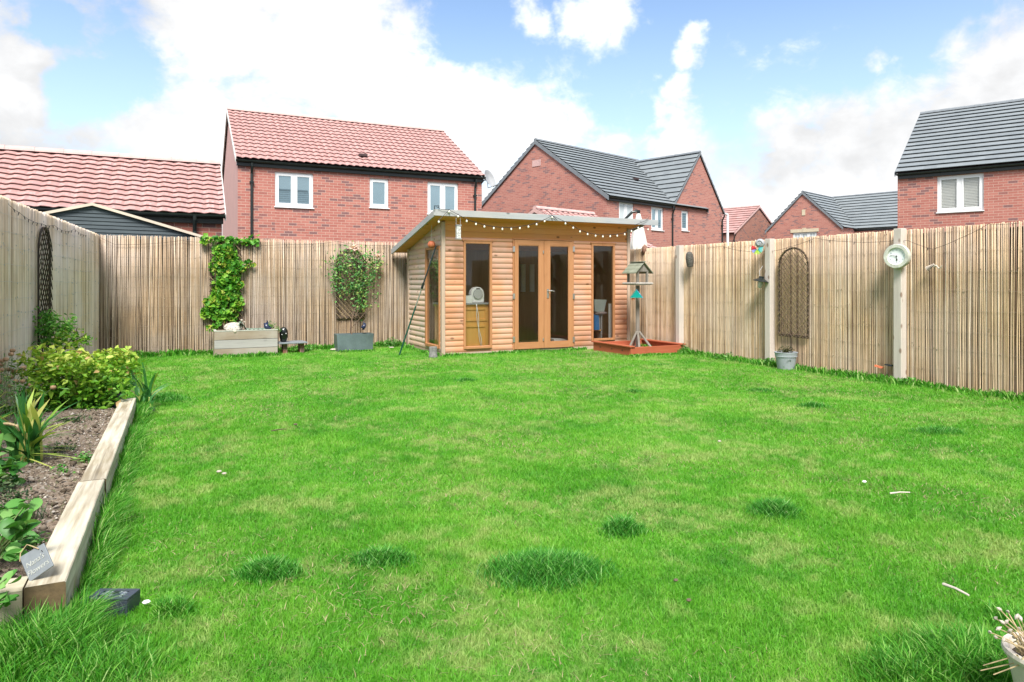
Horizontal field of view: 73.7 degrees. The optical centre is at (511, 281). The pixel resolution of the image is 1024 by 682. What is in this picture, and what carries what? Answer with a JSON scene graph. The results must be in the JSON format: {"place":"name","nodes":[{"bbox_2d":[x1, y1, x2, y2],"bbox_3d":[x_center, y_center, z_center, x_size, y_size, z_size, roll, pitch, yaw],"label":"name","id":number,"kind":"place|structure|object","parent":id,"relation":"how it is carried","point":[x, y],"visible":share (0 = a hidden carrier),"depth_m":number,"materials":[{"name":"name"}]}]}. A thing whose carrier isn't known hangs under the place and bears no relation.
{"place":"outdoors","nodes":[
{"label":"outdoors","id":0,"kind":"place"},
{"bbox_2d":[0,0,1023,222],"label":"sky","id":1,"kind":"structure","parent":0,"point":[778,100],"materials":[{"name":"blue"}]},
{"bbox_2d":[3,346,1023,681],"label":"lawn","id":2,"kind":"structure","parent":0,"point":[651,544],"depth_m":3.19,"materials":[{"name":"plant"}]},
{"bbox_2d":[0,576,28,627],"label":"timber sleeper","id":3,"kind":"object","parent":2,"relation":"on","point":[17,587],"visible":0.46,"depth_m":2.31,"materials":[{"name":"brown wood"}]},
{"bbox_2d":[0,195,98,415],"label":"fence","id":4,"kind":"object","parent":2,"relation":"on","point":[75,272],"visible":0.68,"depth_m":7.00,"materials":[{"name":"wood"}]},
{"bbox_2d":[37,226,52,354],"bbox_3d":[-4.956,0.102,7.253,0.040,1.388,0.558,0,0,-23],"label":"arched trellis","id":5,"kind":"object","parent":4,"relation":"attached to","point":[43,259],"visible":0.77,"depth_m":7.15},
{"bbox_2d":[13,209,85,236],"bbox_3d":[-5.223,-0.633,7.823,0.024,0.118,3.924,0,0,-23],"label":"lamp cable","id":6,"kind":"object","parent":4,"relation":"attached to","point":[47,225],"visible":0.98,"depth_m":7.41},
{"bbox_2d":[0,407,115,577],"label":"flower bed","id":7,"kind":"object","parent":2,"relation":"on","point":[17,564],"visible":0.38,"depth_m":3.93,"materials":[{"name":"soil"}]},
{"bbox_2d":[0,422,19,457],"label":"white flower stem","id":8,"kind":"object","parent":7,"relation":"on","point":[10,424],"visible":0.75,"depth_m":4.00,"materials":[{"name":"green plant"}]},
{"bbox_2d":[0,569,21,608],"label":"serrated leaf plant","id":9,"kind":"object","parent":7,"relation":"on","point":[5,599],"visible":1,"depth_m":2.18,"materials":[{"name":"plant"}]},
{"bbox_2d":[0,433,27,486],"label":"shaded leaf plant","id":10,"kind":"object","parent":7,"relation":"on","point":[12,465],"visible":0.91,"depth_m":3.56,"materials":[{"name":"plant"}]},
{"bbox_2d":[0,475,38,509],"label":"dark heather","id":11,"kind":"object","parent":7,"relation":"on","point":[4,495],"visible":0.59,"depth_m":3.02,"materials":[{"name":"green plant"}]},
{"bbox_2d":[0,498,42,561],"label":"broad leaf plant","id":12,"kind":"object","parent":7,"relation":"on","point":[17,524],"visible":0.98,"depth_m":2.55,"materials":[{"name":"plant"}]},
{"bbox_2d":[0,349,67,423],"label":"seed head plant","id":13,"kind":"object","parent":7,"relation":"on","point":[12,371],"visible":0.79,"depth_m":5.52,"materials":[{"name":"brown plant"}]},
{"bbox_2d":[26,531,50,549],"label":"weed","id":14,"kind":"object","parent":7,"relation":"on","point":[40,539],"visible":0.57,"depth_m":2.79,"materials":[{"name":"green plant"}]},
{"bbox_2d":[0,384,81,467],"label":"iris clump","id":15,"kind":"object","parent":7,"relation":"on","point":[28,442],"visible":0.79,"depth_m":4.06,"materials":[{"name":"green plant"}]},
{"bbox_2d":[28,495,66,520],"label":"fescue tuft","id":16,"kind":"object","parent":7,"relation":"on","point":[37,511],"visible":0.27,"depth_m":3.13,"materials":[{"name":"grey plant"}]},
{"bbox_2d":[50,464,75,474],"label":"weed","id":17,"kind":"object","parent":7,"relation":"on","point":[61,469],"visible":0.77,"depth_m":3.85,"materials":[{"name":"green plant"}]},
{"bbox_2d":[47,440,79,454],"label":"weed","id":18,"kind":"object","parent":7,"relation":"on","point":[62,447],"visible":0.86,"depth_m":4.37,"materials":[{"name":"green plant"}]},
{"bbox_2d":[31,306,96,352],"bbox_3d":[-4.424,0.703,6.778,0.547,0.913,1.176,0,0,-42],"label":"feathery maple","id":19,"kind":"object","parent":7,"relation":"on","point":[62,333],"visible":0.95,"depth_m":6.93,"materials":[{"name":"green plant"}]},
{"bbox_2d":[53,415,92,422],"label":"weed","id":20,"kind":"object","parent":7,"relation":"on","point":[72,420],"visible":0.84,"depth_m":5.25,"materials":[{"name":"green plant"}]},
{"bbox_2d":[0,343,145,412],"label":"yellow bush","id":21,"kind":"object","parent":7,"relation":"in","point":[90,375],"visible":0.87,"depth_m":5.81,"materials":[{"name":"green plant"}]},
{"bbox_2d":[71,451,92,462],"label":"weed","id":22,"kind":"object","parent":7,"relation":"on","point":[85,457],"visible":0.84,"depth_m":4.12,"materials":[{"name":"green plant"}]},
{"bbox_2d":[109,391,122,407],"bbox_3d":[-3.496,1.060,6.044,0.121,0.160,0.120,0,0,-26],"label":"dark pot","id":23,"kind":"object","parent":7,"relation":"on","point":[118,394],"visible":0.34,"depth_m":6.00,"materials":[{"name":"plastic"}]},
{"bbox_2d":[24,479,103,620],"bbox_3d":[-1.896,1.132,2.947,0.121,0.196,1.360,0,0,-26],"label":"timber sleeper","id":24,"kind":"object","parent":2,"relation":"on","point":[68,541],"visible":0.76,"depth_m":2.69,"materials":[{"name":"brown wood"}]},
{"bbox_2d":[19,543,53,580],"bbox_3d":[-1.664,0.981,2.390,0.141,0.116,0.054,0,0,29],"label":"slate sign","id":25,"kind":"object","parent":24,"relation":"on","point":[36,562],"visible":1,"depth_m":2.38,"materials":[{"name":"stone"}]},
{"bbox_2d":[80,398,135,498],"bbox_3d":[-2.801,1.132,4.818,0.121,0.196,2.783,0,0,-26],"label":"timber sleeper","id":26,"kind":"object","parent":2,"relation":"on","point":[103,463],"visible":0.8,"depth_m":4.29,"materials":[{"name":"brown wood"}]},
{"bbox_2d":[86,588,139,616],"bbox_3d":[-1.448,1.171,2.477,0.150,0.078,0.091,0,0,1],"label":"stone block","id":27,"kind":"object","parent":2,"relation":"on","point":[131,599],"visible":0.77,"depth_m":2.46,"materials":[{"name":"stone"}]},
{"bbox_2d":[130,362,170,406],"bbox_3d":[-3.381,0.963,6.414,0.480,0.474,0.440,0,0,35],"label":"strap leaf plant","id":28,"kind":"object","parent":2,"relation":"on","point":[144,391],"visible":0.73,"depth_m":6.39,"materials":[{"name":"plant"}]},
{"bbox_2d":[154,391,195,402],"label":"grass tuft","id":29,"kind":"object","parent":2,"relation":"on","point":[168,396],"visible":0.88,"depth_m":6.86,"materials":[{"name":"plant"}]},
{"bbox_2d":[213,328,277,355],"bbox_3d":[-4.348,0.987,11.139,0.958,0.427,0.404,0,0,-26],"label":"wooden planter","id":30,"kind":"object","parent":2,"relation":"on","point":[241,341],"visible":0.97,"depth_m":10.97,"materials":[{"name":"brown wood"}]},
{"bbox_2d":[223,319,245,332],"bbox_3d":[-4.481,0.710,11.023,0.290,0.218,0.240,0,0,27],"label":"shell ornament","id":31,"kind":"object","parent":30,"relation":"on","point":[234,326],"visible":0.99,"depth_m":10.97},
{"bbox_2d":[238,321,263,329],"bbox_3d":[-4.241,0.717,11.149,0.431,0.155,0.280,0,0,-26],"label":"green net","id":32,"kind":"object","parent":30,"relation":"on","point":[250,328],"visible":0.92,"depth_m":11.08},
{"bbox_2d":[228,552,308,585],"bbox_3d":[-0.995,1.154,2.787,0.336,0.092,0.196,0,0,-2],"label":"grass tuft","id":33,"kind":"object","parent":2,"relation":"on","point":[269,568],"visible":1,"depth_m":2.76,"materials":[{"name":"plant"}]},
{"bbox_2d":[278,340,307,353],"bbox_3d":[-3.698,1.100,11.459,0.459,0.200,0.360,0,0,-26],"label":"slate shelf","id":34,"kind":"object","parent":2,"relation":"on","point":[300,343],"visible":0.73,"depth_m":11.38,"materials":[{"name":"grey stone"}]},
{"bbox_2d":[279,327,287,341],"bbox_3d":[-3.795,0.875,11.342,0.140,0.250,0.144,0,0,-26],"label":"dark urn","id":35,"kind":"object","parent":34,"relation":"on","point":[283,334],"visible":1,"depth_m":11.30,"materials":[{"name":"black ceramic"}]},
{"bbox_2d":[99,234,531,354],"bbox_3d":[-2.526,0.221,12.691,8.916,1.958,0.056,0,0,-26],"label":"back fence","id":36,"kind":"object","parent":2,"relation":"on","point":[151,297],"visible":0.48,"depth_m":11.70,"materials":[{"name":"wood"}]},
{"bbox_2d":[209,241,241,321],"bbox_3d":[-4.821,-0.010,11.500,0.518,1.373,0.044,0,0,-26],"label":"arched trellis","id":37,"kind":"object","parent":36,"relation":"attached to","point":[211,279],"visible":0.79,"depth_m":11.55,"materials":[{"name":"wood"}]},
{"bbox_2d":[199,233,259,332],"bbox_3d":[-4.696,0.011,11.401,0.958,1.670,0.420,0,0,-26],"label":"climbing vine","id":38,"kind":"object","parent":36,"relation":"attached to","point":[229,294],"visible":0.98,"depth_m":11.36,"materials":[{"name":"green plant"}]},
{"bbox_2d":[100,237,382,246],"bbox_3d":[-4.390,-0.649,11.721,4.664,0.169,0.008,0,0,-26],"label":"lamp cable","id":39,"kind":"object","parent":36,"relation":"attached to","point":[250,245],"visible":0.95,"depth_m":11.74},
{"bbox_2d":[336,249,364,318],"bbox_3d":[-2.935,0.030,12.419,0.542,1.286,0.044,0,0,-26],"label":"arched trellis","id":40,"kind":"object","parent":36,"relation":"attached to","point":[337,305],"visible":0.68,"depth_m":12.39,"materials":[{"name":"wood"}]},
{"bbox_2d":[334,332,373,351],"bbox_3d":[-2.741,1.049,11.853,0.636,0.302,0.330,0,0,-26],"label":"grey trough","id":41,"kind":"object","parent":2,"relation":"on","point":[353,341],"visible":0.92,"depth_m":11.71,"materials":[{"name":"metal"}]},
{"bbox_2d":[320,240,406,333],"bbox_3d":[-2.597,0.096,12.268,1.597,1.703,0.548,0,0,-26],"label":"climbing rose","id":42,"kind":"object","parent":41,"relation":"in","point":[352,285],"visible":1,"depth_m":12.30,"materials":[{"name":"green plant"}]},
{"bbox_2d":[339,543,421,570],"bbox_3d":[-0.554,1.159,2.911,0.354,0.082,0.192,0,0,1],"label":"grass tuft","id":43,"kind":"object","parent":2,"relation":"on","point":[371,556],"visible":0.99,"depth_m":2.89,"materials":[{"name":"plant"}]},
{"bbox_2d":[383,337,401,347],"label":"weed","id":44,"kind":"object","parent":2,"relation":"on","point":[390,342],"visible":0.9,"depth_m":12.53,"materials":[{"name":"green plant"}]},
{"bbox_2d":[399,245,436,354],"bbox_3d":[-1.536,0.307,11.101,0.668,1.795,0.038,0,0,15],"label":"line prop","id":45,"kind":"object","parent":2,"relation":"on","point":[423,283],"visible":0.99,"depth_m":11.09,"materials":[{"name":"green metal"}]},
{"bbox_2d":[429,346,437,357],"bbox_3d":[-1.249,1.114,10.808,0.140,0.172,0.136,0,0,-26],"label":"log stump","id":46,"kind":"object","parent":2,"relation":"on","point":[432,351],"visible":0.94,"depth_m":10.75,"materials":[{"name":"grey wood"}]},
{"bbox_2d":[453,377,479,381],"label":"grass tuft","id":47,"kind":"object","parent":2,"relation":"on","point":[464,379],"visible":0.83,"depth_m":8.18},
{"bbox_2d":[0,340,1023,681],"bbox_3d":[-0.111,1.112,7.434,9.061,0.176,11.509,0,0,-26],"label":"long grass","id":48,"kind":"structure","parent":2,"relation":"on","point":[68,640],"depth_m":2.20,"materials":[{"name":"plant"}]},
{"bbox_2d":[391,209,657,355],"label":"summerhouse","id":49,"kind":"structure","parent":2,"relation":"on","point":[576,273],"depth_m":11.83,"materials":[{"name":"brown wood"}]},
{"bbox_2d":[428,225,435,247],"bbox_3d":[-1.304,-0.736,11.067,0.136,0.383,0.123,0,0,-26],"label":"clay ball","id":50,"kind":"object","parent":49,"relation":"hanging from","point":[431,244],"visible":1,"depth_m":11.03,"materials":[{"name":"ceramic"}]},
{"bbox_2d":[425,246,440,348],"bbox_3d":[-1.311,0.250,11.340,0.075,1.660,0.715,0,0,-26],"label":"window","id":51,"kind":"structure","parent":49,"relation":"in","point":[432,282],"depth_m":11.35,"materials":[{"name":"brown glass"}]},
{"bbox_2d":[455,218,461,239],"bbox_3d":[-0.845,-0.837,10.725,0.084,0.340,0.076,0,0,-26],"label":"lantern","id":52,"kind":"object","parent":49,"relation":"hanging from","point":[458,232],"visible":1,"depth_m":10.70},
{"bbox_2d":[466,302,488,345],"bbox_3d":[-0.801,0.749,11.531,0.930,0.801,0.610,0,0,-26],"label":"wooden cabinet","id":53,"kind":"object","parent":49,"relation":"on","point":[472,336],"visible":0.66,"depth_m":11.34,"materials":[{"name":"yellow wood"}]},
{"bbox_2d":[466,295,471,302],"bbox_3d":[-0.718,0.286,11.250,0.125,0.124,0.012,0,0,-26],"label":"white card","id":54,"kind":"object","parent":53,"relation":"on","point":[468,298],"visible":0.79,"depth_m":11.25,"materials":[{"name":"paper"}]},
{"bbox_2d":[469,287,483,302],"bbox_3d":[-0.591,0.216,11.415,0.240,0.264,0.142,0,0,-26],"label":"fan heater","id":55,"kind":"object","parent":53,"relation":"on","point":[477,293],"visible":0.95,"depth_m":11.36,"materials":[{"name":"white plastic"}]},
{"bbox_2d":[476,304,481,344],"bbox_3d":[-0.546,0.727,11.310,0.116,0.729,0.011,0,0,-26],"label":"power flex","id":56,"kind":"object","parent":53,"relation":"hanging from","point":[478,324],"visible":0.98,"depth_m":11.30,"materials":[{"name":"white plastic"}]},
{"bbox_2d":[462,240,492,348],"bbox_3d":[-0.566,0.204,11.231,0.548,1.784,0.075,0,0,-26],"label":"window","id":57,"kind":"structure","parent":49,"relation":"in","point":[465,242],"depth_m":11.20,"materials":[{"name":"brown wood"}]},
{"bbox_2d":[520,264,533,291],"bbox_3d":[0.307,-0.075,13.559,0.290,0.550,0.045,0,0,-26],"label":"pale curtain","id":58,"kind":"object","parent":49,"relation":"hanging from","point":[523,277],"visible":1,"depth_m":13.52,"materials":[{"name":"fabric"}]},
{"bbox_2d":[513,240,543,348],"bbox_3d":[0.275,0.214,11.617,0.599,1.846,0.054,0,0,-26],"label":"door","id":59,"kind":"structure","parent":49,"relation":"in","point":[540,344],"depth_m":11.64,"materials":[{"name":"brown wood"}]},
{"bbox_2d":[436,206,648,237],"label":"festoon lights","id":60,"kind":"object","parent":49,"relation":"hanging from","point":[449,210],"visible":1,"depth_m":11.34},
{"bbox_2d":[550,338,565,340],"bbox_3d":[0.832,1.085,12.411,0.290,0.130,0.220,0,0,-26],"label":"white box","id":61,"kind":"object","parent":49,"relation":"on","point":[556,339],"visible":0.29,"depth_m":12.33,"materials":[{"name":"plastic"}]},
{"bbox_2d":[543,241,574,347],"bbox_3d":[0.821,0.214,11.854,0.643,1.846,0.107,0,0,-26],"label":"door","id":62,"kind":"structure","parent":49,"relation":"in","point":[547,343],"depth_m":11.84,"materials":[{"name":"brown wood"}]},
{"bbox_2d":[594,315,599,329],"bbox_3d":[1.552,0.740,12.523,0.110,0.280,0.030,0,0,-26],"label":"blue carton","id":63,"kind":"object","parent":49,"relation":"in","point":[596,322],"visible":0.86,"depth_m":12.50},
{"bbox_2d":[594,314,601,337],"bbox_3d":[1.435,0.865,12.688,0.338,0.570,0.350,0,0,-26],"label":"storage shelf","id":64,"kind":"object","parent":49,"relation":"on","point":[597,333],"visible":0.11,"depth_m":12.61,"materials":[{"name":"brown wood"}]},
{"bbox_2d":[594,299,606,311],"bbox_3d":[1.589,0.450,12.635,0.270,0.260,0.180,0,0,-26],"label":"grey bin","id":65,"kind":"object","parent":64,"relation":"on","point":[599,305],"visible":0.71,"depth_m":12.56,"materials":[{"name":"plastic"}]},
{"bbox_2d":[590,242,615,340],"bbox_3d":[1.639,0.174,12.306,0.542,1.758,0.075,0,0,-26],"label":"window","id":66,"kind":"structure","parent":49,"relation":"in","point":[593,244],"depth_m":12.26,"materials":[{"name":"brown wood"}]},
{"bbox_2d":[608,304,611,337],"bbox_3d":[1.843,0.772,12.595,0.127,0.745,0.036,0,0,-26],"label":"white board","id":67,"kind":"object","parent":49,"relation":"on","point":[609,320],"visible":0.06,"depth_m":12.57,"materials":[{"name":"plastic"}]},
{"bbox_2d":[463,543,633,597],"bbox_3d":[0.150,1.144,2.780,0.646,0.112,0.499,0,0,-26],"label":"grass tuft","id":68,"kind":"object","parent":2,"relation":"on","point":[534,568],"visible":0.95,"depth_m":2.73,"materials":[{"name":"plant"}]},
{"bbox_2d":[593,511,653,538],"bbox_3d":[0.532,1.153,3.262,0.263,0.094,0.200,0,0,-26],"label":"grass tuft","id":69,"kind":"object","parent":2,"relation":"on","point":[623,526],"visible":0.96,"depth_m":3.23,"materials":[{"name":"plant"}]},
{"bbox_2d":[626,388,647,393],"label":"grass tuft","id":70,"kind":"object","parent":2,"relation":"on","point":[637,390],"visible":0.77,"depth_m":7.36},
{"bbox_2d":[591,339,685,355],"bbox_3d":[2.150,1.127,11.696,1.140,0.187,1.140,0,0,-26],"label":"sandpit","id":71,"kind":"object","parent":2,"relation":"on","point":[627,348],"visible":0.79,"depth_m":11.37,"materials":[{"name":"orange wood"}]},
{"bbox_2d":[622,261,652,346],"bbox_3d":[2.153,0.407,11.806,0.535,1.517,0.525,0,0,-26],"label":"bird table","id":72,"kind":"object","parent":71,"relation":"in","point":[639,267],"visible":0.85,"depth_m":11.74,"materials":[{"name":"wood"}]},
{"bbox_2d":[630,289,642,299],"bbox_3d":[2.119,0.179,11.628,0.215,0.252,0.120,0,0,1],"label":"hanging feeder","id":73,"kind":"object","parent":72,"relation":"hanging from","point":[635,294],"visible":1,"depth_m":11.57,"materials":[{"name":"teal plastic"}]},
{"bbox_2d":[746,387,776,391],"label":"grass tuft","id":74,"kind":"object","parent":2,"relation":"on","point":[760,389],"visible":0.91,"depth_m":7.46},
{"bbox_2d":[737,494,806,522],"bbox_3d":[1.346,1.147,3.501,0.362,0.107,0.272,0,0,-1],"label":"grass tuft","id":75,"kind":"object","parent":2,"relation":"on","point":[768,507],"visible":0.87,"depth_m":3.47,"materials":[{"name":"plant"}]},
{"bbox_2d":[774,351,797,369],"bbox_3d":[3.754,1.079,9.354,0.310,0.241,0.310,0,0,-26],"label":"grey plant pot","id":76,"kind":"object","parent":2,"relation":"on","point":[787,361],"visible":0.91,"depth_m":9.25,"materials":[{"name":"ceramic"}]},
{"bbox_2d":[777,346,794,352],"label":"withered heather","id":77,"kind":"object","parent":76,"relation":"in","point":[785,350],"visible":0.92,"depth_m":9.33,"materials":[{"name":"brown plant"}]},
{"bbox_2d":[796,400,832,408],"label":"grass tuft","id":78,"kind":"object","parent":2,"relation":"on","point":[813,404],"visible":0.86,"depth_m":6.48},
{"bbox_2d":[630,221,1023,394],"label":"fence","id":79,"kind":"object","parent":2,"relation":"on","point":[956,319],"visible":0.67,"depth_m":8.57,"materials":[{"name":"wood"}]},
{"bbox_2d":[686,252,693,266],"bbox_3d":[2.951,-0.372,11.341,0.133,0.261,0.132,0,0,-26],"label":"wicker pouch","id":80,"kind":"object","parent":79,"relation":"hanging from","point":[689,259],"visible":1,"depth_m":11.29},
{"bbox_2d":[751,239,764,253],"bbox_3d":[3.573,-0.512,9.902,0.181,0.228,0.091,0,0,34],"label":"ribbon spinner","id":81,"kind":"object","parent":79,"relation":"attached to","point":[759,243],"visible":1,"depth_m":9.87,"materials":[{"name":"multicoloured plastic"}]},
{"bbox_2d":[753,266,768,289],"bbox_3d":[3.596,-0.060,9.869,0.220,0.353,0.221,0,0,-26],"label":"shade lantern","id":82,"kind":"object","parent":79,"relation":"hanging from","point":[760,279],"visible":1,"depth_m":9.84,"materials":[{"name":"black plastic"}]},
{"bbox_2d":[777,247,808,338],"bbox_3d":[3.901,0.147,9.485,0.038,1.271,0.548,0,0,-26],"label":"arched trellis","id":83,"kind":"object","parent":79,"relation":"attached to","point":[779,290],"visible":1,"depth_m":9.47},
{"bbox_2d":[775,223,1015,250],"bbox_3d":[4.441,-0.485,8.367,0.022,0.253,3.208,0,0,-26],"label":"lamp cable","id":84,"kind":"object","parent":79,"relation":"attached to","point":[892,240],"visible":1,"depth_m":7.95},
{"bbox_2d":[925,263,941,270],"bbox_3d":[4.753,-0.248,7.684,0.060,0.245,0.183,0,0,-26],"label":"shell pendant","id":85,"kind":"object","parent":84,"relation":"hanging from","point":[929,267],"visible":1,"depth_m":7.71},
{"bbox_2d":[884,244,910,267],"bbox_3d":[4.515,-0.300,7.999,0.082,0.284,0.284,0,0,-38],"label":"garden clock","id":86,"kind":"object","parent":79,"relation":"attached to","point":[897,255],"visible":1,"depth_m":7.98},
{"bbox_2d":[904,424,972,435],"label":"grass tuft","id":87,"kind":"object","parent":2,"relation":"on","point":[934,429],"visible":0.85,"depth_m":5.36,"materials":[{"name":"plant"}]},
{"bbox_2d":[942,583,968,595],"bbox_3d":[1.669,1.157,2.568,0.012,0.016,0.110,0,0,-15],"label":"stick","id":88,"kind":"object","parent":2,"relation":"on","point":[953,587],"visible":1,"depth_m":2.57,"materials":[{"name":"wood"}]},
{"bbox_2d":[1001,632,1023,681],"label":"pot","id":89,"kind":"object","parent":2,"relation":"on","point":[1010,652],"visible":0.81,"depth_m":1.82,"materials":[{"name":"ceramic"}]},
{"bbox_2d":[980,607,1023,674],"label":"dried stalks","id":90,"kind":"object","parent":89,"relation":"in","point":[1020,645],"visible":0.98,"depth_m":1.82,"materials":[{"name":"plant"}]},
{"bbox_2d":[725,213,728,245],"bbox_3d":[10.894,-1.200,34.997,0.499,4.800,0.177,0,0,-1],"label":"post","id":91,"kind":"object","parent":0,"point":[727,227],"visible":0.39,"depth_m":34.95,"materials":[{"name":"metal"}]},
{"label":"ground","id":92,"kind":"structure","parent":0,"visible":0},
{"bbox_2d":[0,144,225,240],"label":"brick garage","id":93,"kind":"structure","parent":92,"relation":"on","point":[186,194],"depth_m":12.22,"materials":[{"name":"red tile"}]},
{"bbox_2d":[45,203,202,239],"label":"dark shed","id":94,"kind":"structure","parent":92,"relation":"on","point":[98,219],"depth_m":11.23,"materials":[{"name":"grey wood"}]},
{"bbox_2d":[222,107,485,244],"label":"brick house","id":95,"kind":"structure","parent":92,"relation":"on","point":[294,177],"depth_m":20.29,"materials":[{"name":"brick"}]},
{"bbox_2d":[274,172,313,208],"bbox_3d":[-6.116,-2.565,19.166,1.077,0.996,0.145,0,0,-26],"label":"window","id":96,"kind":"structure","parent":95,"relation":"in","point":[292,190],"depth_m":19.18,"materials":[{"name":"plastic"}]},
{"bbox_2d":[369,178,389,208],"bbox_3d":[-3.943,-2.611,20.226,0.610,0.888,0.145,0,0,-26],"label":"window","id":97,"kind":"structure","parent":95,"relation":"in","point":[378,187],"depth_m":20.26,"materials":[{"name":"plastic"}]},
{"bbox_2d":[427,182,457,214],"bbox_3d":[-2.142,-2.561,21.104,1.046,1.008,0.145,0,0,-26],"label":"window","id":98,"kind":"structure","parent":95,"relation":"in","point":[445,195],"depth_m":21.13,"materials":[{"name":"plastic"}]},
{"bbox_2d":[484,170,497,187],"bbox_3d":[-0.761,-3.319,21.934,0.638,0.595,0.381,0,0,-26],"label":"satellite dish","id":99,"kind":"object","parent":95,"relation":"attached to","point":[490,179],"visible":0.95,"depth_m":22.05,"materials":[{"name":"white metal"}]},
{"bbox_2d":[527,206,656,247],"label":"pink outbuilding","id":100,"kind":"structure","parent":92,"relation":"on","point":[551,210],"depth_m":21.64,"materials":[{"name":"brick"}]},
{"bbox_2d":[482,138,725,248],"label":"corner house","id":101,"kind":"structure","parent":92,"relation":"on","point":[676,196],"depth_m":29.80,"materials":[{"name":"brick"}]},
{"bbox_2d":[619,202,632,218],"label":"window","id":102,"kind":"structure","parent":101,"relation":"in","point":[624,208],"depth_m":27.41,"materials":[{"name":"glass"}]},
{"bbox_2d":[651,207,662,230],"bbox_3d":[6.132,-2.658,28.877,0.941,1.002,0.145,0,0,-44],"label":"window","id":103,"kind":"structure","parent":101,"relation":"in","point":[656,212],"depth_m":28.92,"materials":[{"name":"plastic"}]},
{"bbox_2d":[681,211,689,231],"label":"window","id":104,"kind":"structure","parent":101,"relation":"in","point":[684,213],"depth_m":30.36,"materials":[{"name":"plastic"}]},
{"bbox_2d":[625,210,646,249],"bbox_3d":[2.508,-0.158,14.381,0.669,2.716,0.343,0,0,30],"label":"closed parasol","id":105,"kind":"object","parent":92,"relation":"on","point":[638,240],"visible":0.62,"depth_m":14.20,"materials":[{"name":"fabric"}]},
{"bbox_2d":[722,205,771,242],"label":"distant pink house","id":106,"kind":"structure","parent":92,"relation":"on","point":[750,223],"depth_m":44.84,"materials":[{"name":"brown brick"}]},
{"bbox_2d":[765,190,897,239],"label":"gabled house","id":107,"kind":"structure","parent":92,"relation":"on","point":[803,214],"depth_m":41.69,"materials":[{"name":"tile"}]},
{"bbox_2d":[793,232,816,239],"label":"window","id":108,"kind":"structure","parent":107,"relation":"in","point":[802,234],"depth_m":41.63,"materials":[{"name":"plastic"}]},
{"bbox_2d":[894,98,1023,233],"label":"house","id":109,"kind":"structure","parent":92,"relation":"on","point":[961,166],"depth_m":20.50,"materials":[{"name":"red brick"}]},
{"bbox_2d":[936,173,984,212],"bbox_3d":[13.141,-2.586,20.020,1.186,1.093,0.160,0,0,39],"label":"window","id":110,"kind":"structure","parent":109,"relation":"in","point":[957,193],"depth_m":20.03,"materials":[{"name":"plastic"}]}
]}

